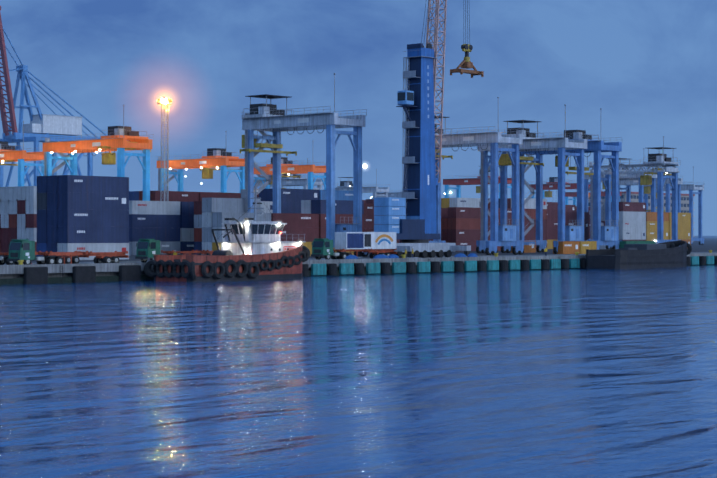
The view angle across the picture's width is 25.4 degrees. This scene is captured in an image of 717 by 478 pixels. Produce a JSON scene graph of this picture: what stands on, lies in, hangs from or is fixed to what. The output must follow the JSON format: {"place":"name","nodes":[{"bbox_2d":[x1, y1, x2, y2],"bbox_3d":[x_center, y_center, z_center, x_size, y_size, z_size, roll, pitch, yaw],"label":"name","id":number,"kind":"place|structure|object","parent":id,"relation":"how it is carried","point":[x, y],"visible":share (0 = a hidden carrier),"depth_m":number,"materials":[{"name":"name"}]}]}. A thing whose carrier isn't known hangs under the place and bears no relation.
{"place":"outdoors","nodes":[
{"label":"outdoors","id":0,"kind":"place"},
{"bbox_2d":[0,265,716,477],"bbox_3d":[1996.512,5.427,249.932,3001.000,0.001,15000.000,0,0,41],"label":"water","id":1,"kind":"structure","parent":0,"point":[577,373],"depth_m":67.97,"materials":[{"name":"blue liquid"}]},
{"bbox_2d":[144,184,309,281],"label":"tug","id":2,"kind":"object","parent":1,"relation":"on","point":[267,256],"visible":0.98,"depth_m":213.69,"materials":[{"name":"red metal"}]},
{"bbox_2d":[0,250,716,284],"bbox_3d":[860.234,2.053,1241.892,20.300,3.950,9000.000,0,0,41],"label":"quay wall","id":3,"kind":"structure","parent":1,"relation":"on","point":[79,272],"depth_m":242.36,"materials":[{"name":"concrete"}]},
{"bbox_2d":[0,251,88,264],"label":"flatbed trailer","id":4,"kind":"object","parent":3,"relation":"on","point":[5,257],"visible":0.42,"depth_m":210.39,"materials":[{"name":"metal"}]},
{"bbox_2d":[7,239,128,264],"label":"truck","id":5,"kind":"object","parent":3,"relation":"on","point":[22,249],"visible":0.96,"depth_m":202.07,"materials":[{"name":"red metal"}]},
{"bbox_2d":[135,238,212,262],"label":"truck","id":6,"kind":"object","parent":3,"relation":"on","point":[148,248],"visible":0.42,"depth_m":219.86,"materials":[{"name":"green metal"}]},
{"bbox_2d":[311,232,396,259],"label":"truck","id":7,"kind":"object","parent":3,"relation":"on","point":[377,243],"visible":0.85,"depth_m":249.77,"materials":[{"name":"white metal"}]},
{"bbox_2d":[358,0,470,257],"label":"mobile harbour crane","id":8,"kind":"object","parent":3,"relation":"on","point":[413,226],"visible":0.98,"depth_m":270.16,"materials":[{"name":"metal"}]},
{"bbox_2d":[345,253,553,258],"bbox_3d":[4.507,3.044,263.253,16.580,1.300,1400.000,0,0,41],"label":"apron clutter","id":9,"kind":"object","parent":3,"relation":"on","point":[380,256],"visible":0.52,"depth_m":252.10,"materials":[{"name":"metal"}]},
{"bbox_2d":[585,240,691,268],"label":"barge","id":10,"kind":"object","parent":1,"relation":"on","point":[671,254],"visible":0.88,"depth_m":290.42},
{"bbox_2d":[0,236,716,262],"bbox_3d":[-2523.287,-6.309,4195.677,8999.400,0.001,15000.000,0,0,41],"label":"yard ground","id":11,"kind":"structure","parent":0,"point":[710,242],"depth_m":373.65,"materials":[{"name":"grey concrete"}]},
{"bbox_2d":[0,121,44,185],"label":"gantry crane","id":12,"kind":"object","parent":11,"relation":"on","point":[11,154],"visible":0.52,"depth_m":372.11,"materials":[{"name":"metal"}]},
{"bbox_2d":[0,6,107,186],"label":"ship-to-shore crane","id":13,"kind":"object","parent":11,"relation":"on","point":[40,125],"visible":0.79,"depth_m":711.20,"materials":[{"name":"blue paint"}]},
{"bbox_2d":[41,105,153,200],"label":"gantry crane","id":14,"kind":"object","parent":11,"relation":"on","point":[116,138],"visible":0.52,"depth_m":327.78,"materials":[{"name":"metal"}]},
{"bbox_2d":[157,97,171,200],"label":"light mast","id":15,"kind":"object","parent":11,"relation":"on","point":[164,102],"visible":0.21,"depth_m":318.59,"materials":[{"name":"metal"}]},
{"bbox_2d":[155,131,244,192],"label":"gantry crane","id":16,"kind":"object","parent":11,"relation":"on","point":[212,160],"visible":0.52,"depth_m":409.67,"materials":[{"name":"metal"}]},
{"bbox_2d":[254,158,323,189],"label":"gantry crane","id":17,"kind":"object","parent":11,"relation":"on","point":[291,181],"visible":0.19,"depth_m":532.59,"materials":[{"name":"metal"}]},
{"bbox_2d":[254,157,325,189],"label":"gantry crane","id":18,"kind":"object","parent":11,"relation":"on","point":[289,167],"visible":0.27,"depth_m":451.30,"materials":[{"name":"metal"}]},
{"bbox_2d":[240,73,367,257],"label":"gantry crane","id":19,"kind":"object","parent":11,"relation":"on","point":[261,118],"visible":0.75,"depth_m":277.58,"materials":[{"name":"metal"}]},
{"bbox_2d":[2,99,654,253],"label":"lamps","id":20,"kind":"object","parent":11,"relation":"on","point":[365,166],"visible":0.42,"depth_m":318.65,"materials":[{"name":"white glass"}]},
{"bbox_2d":[0,175,690,259],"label":"container stacks","id":21,"kind":"object","parent":11,"relation":"on","point":[65,213],"visible":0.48,"depth_m":301.93,"materials":[{"name":"metal"}]},
{"bbox_2d":[335,169,389,198],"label":"gantry crane","id":22,"kind":"object","parent":11,"relation":"on","point":[346,185],"visible":0.35,"depth_m":619.75,"materials":[{"name":"metal"}]},
{"bbox_2d":[377,191,401,197],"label":"gantry crane","id":23,"kind":"object","parent":11,"relation":"on","point":[396,195],"visible":0.02,"depth_m":699.52,"materials":[{"name":"metal"}]},
{"bbox_2d":[429,97,523,254],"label":"gantry crane","id":24,"kind":"object","parent":11,"relation":"on","point":[504,235],"visible":0.56,"depth_m":310.11,"materials":[{"name":"metal"}]},
{"bbox_2d":[443,166,511,197],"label":"gantry crane","id":25,"kind":"object","parent":11,"relation":"on","point":[459,182],"visible":0.17,"depth_m":553.24,"materials":[{"name":"metal"}]},
{"bbox_2d":[476,104,587,253],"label":"gantry crane","id":26,"kind":"object","parent":11,"relation":"on","point":[561,145],"visible":0.79,"depth_m":328.88,"materials":[{"name":"metal"}]},
{"bbox_2d":[530,165,589,198],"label":"gantry crane","id":27,"kind":"object","parent":11,"relation":"on","point":[552,184],"visible":0.27,"depth_m":610.96,"materials":[{"name":"metal"}]},
{"bbox_2d":[519,108,621,251],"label":"gantry crane","id":28,"kind":"object","parent":11,"relation":"on","point":[606,235],"visible":0.6,"depth_m":338.87,"materials":[{"name":"metal"}]},
{"bbox_2d":[565,188,621,205],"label":"gantry crane","id":29,"kind":"object","parent":11,"relation":"on","point":[571,194],"visible":0.15,"depth_m":728.21,"materials":[{"name":"metal"}]},
{"bbox_2d":[584,148,656,239],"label":"gantry crane","id":30,"kind":"object","parent":11,"relation":"on","point":[641,189],"visible":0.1,"depth_m":481.50,"materials":[{"name":"metal"}]},
{"bbox_2d":[587,136,680,248],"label":"gantry crane","id":31,"kind":"object","parent":11,"relation":"on","point":[658,160],"visible":0.69,"depth_m":399.07,"materials":[{"name":"metal"}]},
{"bbox_2d":[619,166,682,212],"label":"gantry crane","id":32,"kind":"object","parent":11,"relation":"on","point":[627,183],"visible":0.19,"depth_m":538.61,"materials":[{"name":"metal"}]},
{"bbox_2d":[644,181,703,244],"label":"gantry crane","id":33,"kind":"object","parent":11,"relation":"on","point":[691,188],"visible":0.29,"depth_m":607.24,"materials":[{"name":"metal"}]},
{"bbox_2d":[0,0,716,235],"label":"sky","id":34,"kind":"structure","parent":0,"point":[650,66],"materials":[{"name":"blue"}]},
{"bbox_2d":[450,0,483,77],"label":"hanging spreader","id":35,"kind":"object","parent":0,"point":[466,63],"visible":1,"depth_m":277.19,"materials":[{"name":"metal"}]},
{"bbox_2d":[588,191,694,241],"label":"terminal building","id":36,"kind":"structure","parent":0,"point":[684,202],"depth_m":846.13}
]}

